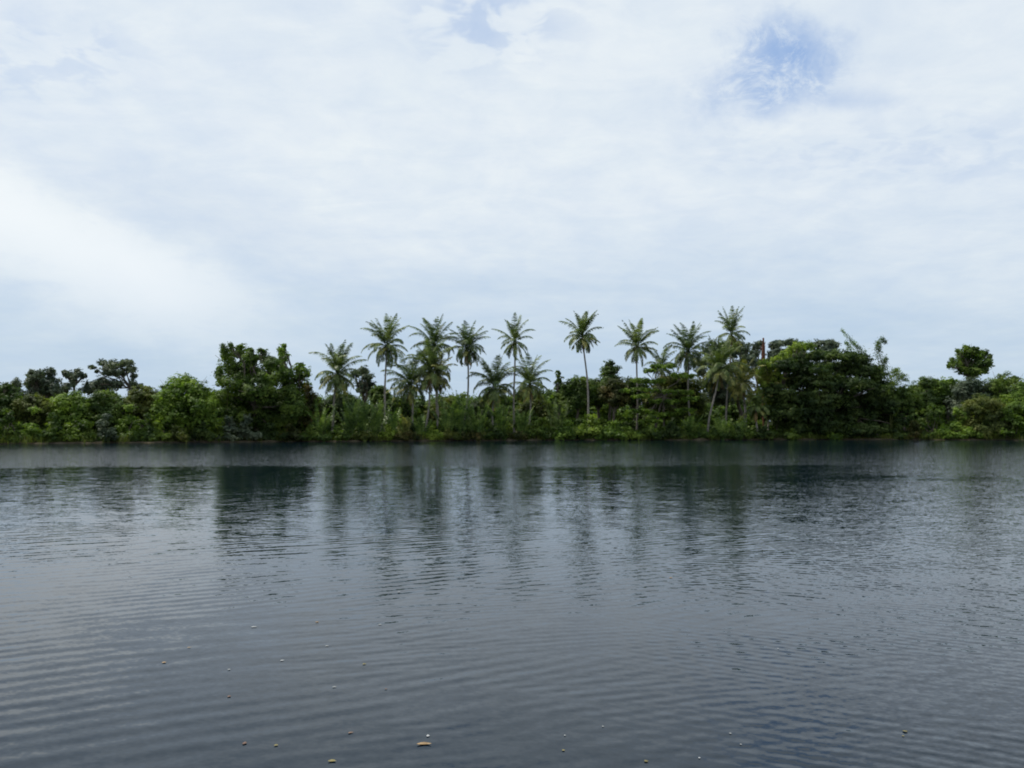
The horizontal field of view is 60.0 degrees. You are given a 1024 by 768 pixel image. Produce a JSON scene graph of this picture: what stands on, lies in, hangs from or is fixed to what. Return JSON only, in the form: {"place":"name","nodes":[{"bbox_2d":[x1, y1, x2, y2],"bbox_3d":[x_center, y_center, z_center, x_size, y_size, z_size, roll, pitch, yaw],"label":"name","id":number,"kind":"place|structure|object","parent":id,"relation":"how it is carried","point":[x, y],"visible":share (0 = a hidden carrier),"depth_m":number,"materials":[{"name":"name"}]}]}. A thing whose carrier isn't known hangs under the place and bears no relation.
{"place":"outdoors","nodes":[
{"label":"outdoors","id":0,"kind":"place"},
{"bbox_2d":[0,428,1021,443],"bbox_3d":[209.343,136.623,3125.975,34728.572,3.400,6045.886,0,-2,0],"label":"ground","id":1,"kind":"structure","parent":0,"point":[425,439],"depth_m":142.28,"materials":[{"name":"green plant"}]},
{"bbox_2d":[0,408,22,442],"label":"bush","id":2,"kind":"object","parent":1,"relation":"on","point":[6,419],"visible":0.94,"depth_m":122.84,"materials":[{"name":"green plant"}]},
{"bbox_2d":[0,382,23,418],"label":"tree","id":3,"kind":"object","parent":1,"relation":"on","point":[6,391],"visible":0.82,"depth_m":129.27,"materials":[{"name":"green plant"}]},
{"bbox_2d":[20,406,42,440],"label":"bush","id":4,"kind":"object","parent":1,"relation":"on","point":[32,429],"visible":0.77,"depth_m":124.50,"materials":[{"name":"green plant"}]},
{"bbox_2d":[9,392,56,427],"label":"tree","id":5,"kind":"object","parent":1,"relation":"on","point":[21,406],"visible":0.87,"depth_m":128.41,"materials":[{"name":"green plant"}]},
{"bbox_2d":[21,366,72,401],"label":"tree","id":6,"kind":"object","parent":1,"relation":"on","point":[40,383],"visible":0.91,"depth_m":170.69,"materials":[{"name":"green plant"}]},
{"bbox_2d":[41,412,63,441],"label":"bush","id":7,"kind":"object","parent":1,"relation":"on","point":[53,428],"visible":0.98,"depth_m":124.55,"materials":[{"name":"green plant"}]},
{"bbox_2d":[55,423,78,441],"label":"bush","id":8,"kind":"object","parent":1,"relation":"on","point":[73,435],"visible":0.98,"depth_m":124.85,"materials":[{"name":"green plant"}]},
{"bbox_2d":[46,390,96,429],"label":"tree","id":9,"kind":"object","parent":1,"relation":"on","point":[65,406],"visible":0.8,"depth_m":130.34,"materials":[{"name":"green plant"}]},
{"bbox_2d":[61,367,87,390],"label":"tree","id":10,"kind":"object","parent":1,"relation":"on","point":[74,376],"visible":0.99,"depth_m":175.76,"materials":[{"name":"green plant"}]},
{"bbox_2d":[64,403,94,436],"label":"bush","id":11,"kind":"object","parent":1,"relation":"on","point":[84,425],"visible":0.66,"depth_m":127.45,"materials":[{"name":"green plant"}]},
{"bbox_2d":[78,389,131,426],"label":"tree","id":12,"kind":"object","parent":1,"relation":"on","point":[107,402],"visible":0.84,"depth_m":131.23,"materials":[{"name":"green plant"}]},
{"bbox_2d":[95,413,118,440],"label":"bush","id":13,"kind":"object","parent":1,"relation":"on","point":[108,432],"visible":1,"depth_m":126.97,"materials":[{"name":"green plant"}]},
{"bbox_2d":[75,358,143,415],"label":"tree","id":14,"kind":"object","parent":1,"relation":"on","point":[109,368],"visible":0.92,"depth_m":176.81,"materials":[{"name":"green plant"}]},
{"bbox_2d":[114,403,140,438],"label":"bush","id":15,"kind":"object","parent":1,"relation":"on","point":[129,420],"visible":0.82,"depth_m":129.83,"materials":[{"name":"green plant"}]},
{"bbox_2d":[122,384,160,426],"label":"tree","id":16,"kind":"object","parent":1,"relation":"on","point":[142,399],"visible":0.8,"depth_m":134.86,"materials":[{"name":"green plant"}]},
{"bbox_2d":[130,412,154,440],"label":"bush","id":17,"kind":"object","parent":1,"relation":"on","point":[148,429],"visible":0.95,"depth_m":129.45,"materials":[{"name":"green plant"}]},
{"bbox_2d":[140,420,171,440],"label":"bush","id":18,"kind":"object","parent":1,"relation":"on","point":[159,427],"visible":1,"depth_m":129.47,"materials":[{"name":"green plant"}]},
{"bbox_2d":[168,425,190,442],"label":"bush","id":19,"kind":"object","parent":1,"relation":"on","point":[176,432],"visible":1,"depth_m":130.07,"materials":[{"name":"green plant"}]},
{"bbox_2d":[149,372,225,430],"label":"tree","id":20,"kind":"object","parent":1,"relation":"on","point":[189,403],"visible":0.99,"depth_m":132.85,"materials":[{"name":"green plant"}]},
{"bbox_2d":[188,419,216,441],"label":"bush","id":21,"kind":"object","parent":1,"relation":"on","point":[201,431],"visible":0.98,"depth_m":131.53,"materials":[{"name":"green plant"}]},
{"bbox_2d":[215,415,240,441],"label":"bush","id":22,"kind":"object","parent":1,"relation":"on","point":[230,425],"visible":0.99,"depth_m":133.23,"materials":[{"name":"green plant"}]},
{"bbox_2d":[219,341,239,414],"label":"tree","id":23,"kind":"object","parent":1,"relation":"on","point":[229,349],"visible":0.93,"depth_m":137.07,"materials":[{"name":"green plant"}]},
{"bbox_2d":[235,414,262,440],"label":"bush","id":24,"kind":"object","parent":1,"relation":"on","point":[245,428],"visible":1,"depth_m":133.90,"materials":[{"name":"green plant"}]},
{"bbox_2d":[210,342,308,430],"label":"tree","id":25,"kind":"object","parent":1,"relation":"on","point":[247,395],"visible":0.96,"depth_m":137.65,"materials":[{"name":"green plant"}]},
{"bbox_2d":[256,422,288,439],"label":"bush","id":26,"kind":"object","parent":1,"relation":"on","point":[267,430],"visible":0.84,"depth_m":135.47,"materials":[{"name":"green plant"}]},
{"bbox_2d":[278,422,304,441],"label":"bush","id":27,"kind":"object","parent":1,"relation":"on","point":[295,435],"visible":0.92,"depth_m":136.11,"materials":[{"name":"green plant"}]},
{"bbox_2d":[276,343,313,425],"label":"tree","id":28,"kind":"object","parent":1,"relation":"on","point":[301,372],"visible":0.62,"depth_m":144.01,"materials":[{"name":"green plant"}]},
{"bbox_2d":[299,422,325,441],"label":"bush","id":29,"kind":"object","parent":1,"relation":"on","point":[315,435],"visible":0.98,"depth_m":136.63,"materials":[{"name":"green plant"}]},
{"bbox_2d":[298,383,327,428],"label":"tree","id":30,"kind":"object","parent":1,"relation":"on","point":[311,396],"visible":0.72,"depth_m":141.42,"materials":[{"name":"green plant"}]},
{"bbox_2d":[303,398,337,433],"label":"nipa palm","id":31,"kind":"object","parent":1,"relation":"on","point":[319,424],"visible":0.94,"depth_m":138.18,"materials":[{"name":"green plant"}]},
{"bbox_2d":[322,425,350,440],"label":"bush","id":32,"kind":"object","parent":1,"relation":"on","point":[342,434],"visible":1,"depth_m":137.36,"materials":[{"name":"green plant"}]},
{"bbox_2d":[309,340,366,430],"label":"coconut palm","id":33,"kind":"object","parent":1,"relation":"on","point":[338,384],"visible":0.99,"depth_m":142.25,"materials":[{"name":"green plant"}]},
{"bbox_2d":[322,391,361,428],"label":"tree","id":34,"kind":"object","parent":1,"relation":"on","point":[338,402],"visible":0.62,"depth_m":150.29,"materials":[{"name":"green plant"}]},
{"bbox_2d":[325,393,380,435],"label":"nipa palm","id":35,"kind":"object","parent":1,"relation":"on","point":[348,427],"visible":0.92,"depth_m":139.53,"materials":[{"name":"green plant"}]},
{"bbox_2d":[349,364,377,430],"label":"tree","id":36,"kind":"object","parent":1,"relation":"on","point":[364,388],"visible":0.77,"depth_m":167.91,"materials":[{"name":"green plant"}]},
{"bbox_2d":[347,391,389,432],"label":"nipa palm","id":37,"kind":"object","parent":1,"relation":"on","point":[361,420],"visible":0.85,"depth_m":139.72,"materials":[{"name":"green plant"}]},
{"bbox_2d":[355,398,393,437],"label":"nipa palm","id":38,"kind":"object","parent":1,"relation":"on","point":[376,422],"visible":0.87,"depth_m":140.77,"materials":[{"name":"green plant"}]},
{"bbox_2d":[367,384,392,418],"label":"tree","id":39,"kind":"object","parent":1,"relation":"on","point":[377,392],"visible":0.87,"depth_m":162.50,"materials":[{"name":"green plant"}]},
{"bbox_2d":[360,313,409,430],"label":"coconut palm","id":40,"kind":"object","parent":1,"relation":"on","point":[388,349],"visible":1,"depth_m":143.46,"materials":[{"name":"green plant"}]},
{"bbox_2d":[369,405,404,435],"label":"nipa palm","id":41,"kind":"object","parent":1,"relation":"on","point":[394,424],"visible":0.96,"depth_m":140.65,"materials":[{"name":"green plant"}]},
{"bbox_2d":[381,395,416,420],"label":"tree","id":42,"kind":"object","parent":1,"relation":"on","point":[406,409],"visible":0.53,"depth_m":154.76,"materials":[{"name":"green plant"}]},
{"bbox_2d":[381,350,436,423],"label":"coconut palm","id":43,"kind":"object","parent":1,"relation":"on","point":[409,393],"visible":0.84,"depth_m":148.31,"materials":[{"name":"green plant"}]},
{"bbox_2d":[405,414,431,438],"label":"nipa palm","id":44,"kind":"object","parent":1,"relation":"on","point":[420,423],"visible":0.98,"depth_m":140.92,"materials":[{"name":"green plant"}]},
{"bbox_2d":[400,338,455,430],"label":"coconut palm","id":45,"kind":"object","parent":1,"relation":"on","point":[428,363],"visible":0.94,"depth_m":146.57,"materials":[{"name":"green plant"}]},
{"bbox_2d":[409,315,459,413],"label":"coconut palm","id":46,"kind":"object","parent":1,"relation":"on","point":[436,336],"visible":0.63,"depth_m":153.18,"materials":[{"name":"green plant"}]},
{"bbox_2d":[422,355,457,427],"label":"coconut palm","id":47,"kind":"object","parent":1,"relation":"on","point":[444,382],"visible":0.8,"depth_m":147.56,"materials":[{"name":"green plant"}]},
{"bbox_2d":[424,395,464,427],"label":"tree","id":48,"kind":"object","parent":1,"relation":"on","point":[431,415],"visible":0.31,"depth_m":155.42,"materials":[{"name":"green plant"}]},
{"bbox_2d":[424,395,468,430],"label":"nipa palm","id":49,"kind":"object","parent":1,"relation":"on","point":[447,422],"visible":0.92,"depth_m":142.74,"materials":[{"name":"green plant"}]},
{"bbox_2d":[440,320,490,423],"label":"coconut palm","id":50,"kind":"object","parent":1,"relation":"on","point":[467,340],"visible":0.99,"depth_m":151.48,"materials":[{"name":"green plant"}]},
{"bbox_2d":[441,390,489,434],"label":"nipa palm","id":51,"kind":"object","parent":1,"relation":"on","point":[460,422],"visible":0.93,"depth_m":143.85,"materials":[{"name":"green plant"}]},
{"bbox_2d":[464,400,502,432],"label":"nipa palm","id":52,"kind":"object","parent":1,"relation":"on","point":[480,426],"visible":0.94,"depth_m":144.58,"materials":[{"name":"green plant"}]},
{"bbox_2d":[11,387,960,430],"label":"distant woodland","id":53,"kind":"object","parent":1,"relation":"on","point":[716,412],"visible":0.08,"depth_m":188.93,"materials":[{"name":"green plant"}]},
{"bbox_2d":[465,396,507,432],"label":"tree","id":54,"kind":"object","parent":1,"relation":"on","point":[475,403],"visible":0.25,"depth_m":157.99,"materials":[{"name":"green plant"}]},
{"bbox_2d":[466,355,522,430],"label":"coconut palm","id":55,"kind":"object","parent":1,"relation":"on","point":[494,379],"visible":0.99,"depth_m":150.97,"materials":[{"name":"green plant"}]},
{"bbox_2d":[487,402,522,431],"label":"nipa palm","id":56,"kind":"object","parent":1,"relation":"on","point":[500,421],"visible":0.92,"depth_m":145.59,"materials":[{"name":"green plant"}]},
{"bbox_2d":[0,414,1023,441],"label":"undergrowth","id":57,"kind":"object","parent":1,"relation":"on","point":[509,430],"visible":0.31,"depth_m":150.18,"materials":[{"name":"green plant"}]},
{"bbox_2d":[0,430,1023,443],"bbox_3d":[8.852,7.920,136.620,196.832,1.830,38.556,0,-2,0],"label":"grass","id":58,"kind":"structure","parent":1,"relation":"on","point":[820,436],"depth_m":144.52,"materials":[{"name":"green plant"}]},
{"bbox_2d":[491,312,534,431],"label":"coconut palm","id":59,"kind":"object","parent":1,"relation":"on","point":[514,332],"visible":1,"depth_m":151.73,"materials":[{"name":"green plant"}]},
{"bbox_2d":[502,408,534,431],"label":"nipa palm","id":60,"kind":"object","parent":1,"relation":"on","point":[522,424],"visible":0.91,"depth_m":146.60,"materials":[{"name":"green plant"}]},
{"bbox_2d":[503,353,552,424],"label":"coconut palm","id":61,"kind":"object","parent":1,"relation":"on","point":[527,388],"visible":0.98,"depth_m":153.35,"materials":[{"name":"green plant"}]},
{"bbox_2d":[507,394,557,428],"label":"tree","id":62,"kind":"object","parent":1,"relation":"on","point":[539,409],"visible":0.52,"depth_m":159.72,"materials":[{"name":"green plant"}]},
{"bbox_2d":[522,419,550,439],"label":"bush","id":63,"kind":"object","parent":1,"relation":"on","point":[534,433],"visible":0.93,"depth_m":146.47,"materials":[{"name":"green plant"}]},
{"bbox_2d":[546,370,567,418],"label":"tree","id":64,"kind":"object","parent":1,"relation":"on","point":[556,396],"visible":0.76,"depth_m":160.22,"materials":[{"name":"green plant"}]},
{"bbox_2d":[541,398,573,432],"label":"nipa palm","id":65,"kind":"object","parent":1,"relation":"on","point":[556,424],"visible":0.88,"depth_m":147.25,"materials":[{"name":"green plant"}]},
{"bbox_2d":[551,419,573,439],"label":"bush","id":66,"kind":"object","parent":1,"relation":"on","point":[562,432],"visible":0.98,"depth_m":146.27,"materials":[{"name":"green plant"}]},
{"bbox_2d":[558,374,597,418],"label":"tree","id":67,"kind":"object","parent":1,"relation":"on","point":[574,391],"visible":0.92,"depth_m":158.53,"materials":[{"name":"green plant"}]},
{"bbox_2d":[558,310,601,426],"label":"coconut palm","id":68,"kind":"object","parent":1,"relation":"on","point":[585,339],"visible":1,"depth_m":151.58,"materials":[{"name":"green plant"}]},
{"bbox_2d":[573,413,604,438],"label":"bush","id":69,"kind":"object","parent":1,"relation":"on","point":[593,429],"visible":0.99,"depth_m":147.09,"materials":[{"name":"green plant"}]},
{"bbox_2d":[592,420,626,439],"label":"bush","id":70,"kind":"object","parent":1,"relation":"on","point":[612,431],"visible":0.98,"depth_m":146.76,"materials":[{"name":"green plant"}]},
{"bbox_2d":[597,359,622,420],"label":"tree","id":71,"kind":"object","parent":1,"relation":"on","point":[610,370],"visible":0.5,"depth_m":162.12,"materials":[{"name":"green plant"}]},
{"bbox_2d":[597,378,632,420],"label":"tree","id":72,"kind":"object","parent":1,"relation":"on","point":[612,393],"visible":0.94,"depth_m":154.21,"materials":[{"name":"green plant"}]},
{"bbox_2d":[622,376,650,420],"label":"tree","id":73,"kind":"object","parent":1,"relation":"on","point":[633,403],"visible":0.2,"depth_m":163.44,"materials":[{"name":"green plant"}]},
{"bbox_2d":[615,318,658,428],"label":"coconut palm","id":74,"kind":"object","parent":1,"relation":"on","point":[637,339],"visible":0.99,"depth_m":156.12,"materials":[{"name":"green plant"}]},
{"bbox_2d":[617,363,699,427],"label":"tree","id":75,"kind":"object","parent":1,"relation":"on","point":[663,399],"visible":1,"depth_m":151.22,"materials":[{"name":"green plant"}]},
{"bbox_2d":[644,344,676,426],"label":"coconut palm","id":76,"kind":"object","parent":1,"relation":"on","point":[664,358],"visible":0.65,"depth_m":163.25,"materials":[{"name":"green plant"}]},
{"bbox_2d":[642,369,709,425],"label":"tree","id":77,"kind":"object","parent":1,"relation":"on","point":[696,387],"visible":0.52,"depth_m":161.16,"materials":[{"name":"green plant"}]},
{"bbox_2d":[663,321,716,415],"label":"coconut palm","id":78,"kind":"object","parent":1,"relation":"on","point":[692,359],"visible":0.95,"depth_m":158.16,"materials":[{"name":"green plant"}]},
{"bbox_2d":[696,335,751,431],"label":"coconut palm","id":79,"kind":"object","parent":1,"relation":"on","point":[717,371],"visible":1,"depth_m":150.96,"materials":[{"name":"green plant"}]},
{"bbox_2d":[694,339,758,418],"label":"tree","id":80,"kind":"object","parent":1,"relation":"on","point":[720,397],"visible":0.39,"depth_m":169.45,"materials":[{"name":"green plant"}]},
{"bbox_2d":[714,305,749,420],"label":"coconut palm","id":81,"kind":"object","parent":1,"relation":"on","point":[731,327],"visible":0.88,"depth_m":155.95,"materials":[{"name":"green plant"}]},
{"bbox_2d":[722,355,765,425],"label":"coconut palm","id":82,"kind":"object","parent":1,"relation":"on","point":[743,385],"visible":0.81,"depth_m":154.06,"materials":[{"name":"green plant"}]},
{"bbox_2d":[741,384,773,431],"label":"coconut palm","id":83,"kind":"object","parent":1,"relation":"on","point":[755,400],"visible":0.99,"depth_m":152.29,"materials":[{"name":"green plant"}]},
{"bbox_2d":[745,359,791,430],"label":"coconut palm","id":84,"kind":"object","parent":1,"relation":"on","point":[765,378],"visible":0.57,"depth_m":154.48,"materials":[{"name":"green plant"}]},
{"bbox_2d":[755,341,816,429],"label":"tree","id":85,"kind":"object","parent":1,"relation":"on","point":[795,348],"visible":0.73,"depth_m":154.94,"materials":[{"name":"green plant"}]},
{"bbox_2d":[765,337,807,373],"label":"tree","id":86,"kind":"object","parent":1,"relation":"on","point":[774,346],"visible":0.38,"depth_m":210.76,"materials":[{"name":"green plant"}]},
{"bbox_2d":[811,338,841,361],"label":"tree","id":87,"kind":"object","parent":1,"relation":"on","point":[829,344],"visible":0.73,"depth_m":213.77,"materials":[{"name":"green plant"}]},
{"bbox_2d":[758,347,903,437],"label":"tree","id":88,"kind":"object","parent":1,"relation":"on","point":[841,409],"visible":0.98,"depth_m":152.55,"materials":[{"name":"green plant"}]},
{"bbox_2d":[872,334,892,422],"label":"tree","id":89,"kind":"object","parent":1,"relation":"on","point":[880,346],"visible":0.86,"depth_m":157.39,"materials":[{"name":"green plant"}]},
{"bbox_2d":[886,367,911,427],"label":"tree","id":90,"kind":"object","parent":1,"relation":"on","point":[901,376],"visible":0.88,"depth_m":155.16,"materials":[{"name":"green plant"}]},
{"bbox_2d":[891,413,913,439],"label":"bush","id":91,"kind":"object","parent":1,"relation":"on","point":[903,422],"visible":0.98,"depth_m":151.35,"materials":[{"name":"green plant"}]},
{"bbox_2d":[888,383,927,429],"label":"tree","id":92,"kind":"object","parent":1,"relation":"on","point":[910,404],"visible":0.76,"depth_m":154.46,"materials":[{"name":"green plant"}]},
{"bbox_2d":[903,420,923,439],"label":"bush","id":93,"kind":"object","parent":1,"relation":"on","point":[914,428],"visible":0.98,"depth_m":150.58,"materials":[{"name":"green plant"}]},
{"bbox_2d":[908,375,949,431],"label":"tree","id":94,"kind":"object","parent":1,"relation":"on","point":[924,384],"visible":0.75,"depth_m":159.95,"materials":[{"name":"green plant"}]},
{"bbox_2d":[919,403,944,435],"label":"bush","id":95,"kind":"object","parent":1,"relation":"on","point":[930,412],"visible":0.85,"depth_m":151.21,"materials":[{"name":"green plant"}]},
{"bbox_2d":[932,376,961,423],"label":"tree","id":96,"kind":"object","parent":1,"relation":"on","point":[947,383],"visible":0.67,"depth_m":160.18,"materials":[{"name":"green plant"}]},
{"bbox_2d":[945,406,969,431],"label":"bush","id":97,"kind":"object","parent":1,"relation":"on","point":[955,425],"visible":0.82,"depth_m":149.69,"materials":[{"name":"green plant"}]},
{"bbox_2d":[943,375,994,418],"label":"tree","id":98,"kind":"object","parent":1,"relation":"on","point":[965,390],"visible":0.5,"depth_m":156.12,"materials":[{"name":"green plant"}]},
{"bbox_2d":[946,345,994,379],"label":"tree","id":99,"kind":"object","parent":1,"relation":"on","point":[971,361],"visible":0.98,"depth_m":166.43,"materials":[{"name":"green plant"}]},
{"bbox_2d":[956,393,1017,437],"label":"tree","id":100,"kind":"object","parent":1,"relation":"on","point":[977,410],"visible":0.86,"depth_m":149.01,"materials":[{"name":"green plant"}]},
{"bbox_2d":[980,371,1023,404],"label":"tree","id":101,"kind":"object","parent":1,"relation":"on","point":[1000,384],"visible":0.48,"depth_m":155.85,"materials":[{"name":"green plant"}]},
{"bbox_2d":[993,407,1023,438],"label":"bush","id":102,"kind":"object","parent":1,"relation":"on","point":[1014,421],"visible":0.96,"depth_m":147.46,"materials":[{"name":"green plant"}]},
{"bbox_2d":[999,382,1023,428],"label":"tree","id":103,"kind":"object","parent":1,"relation":"on","point":[1016,401],"visible":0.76,"depth_m":150.94,"materials":[{"name":"green plant"}]},
{"bbox_2d":[0,440,1023,767],"bbox_3d":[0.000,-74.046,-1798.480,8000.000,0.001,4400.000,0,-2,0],"label":"water","id":104,"kind":"structure","parent":0,"point":[546,602],"depth_m":14.59,"materials":[{"name":"grey liquid"}]},
{"bbox_2d":[0,0,1023,420],"label":"sky","id":105,"kind":"structure","parent":0,"point":[180,180],"materials":[{"name":"white"}]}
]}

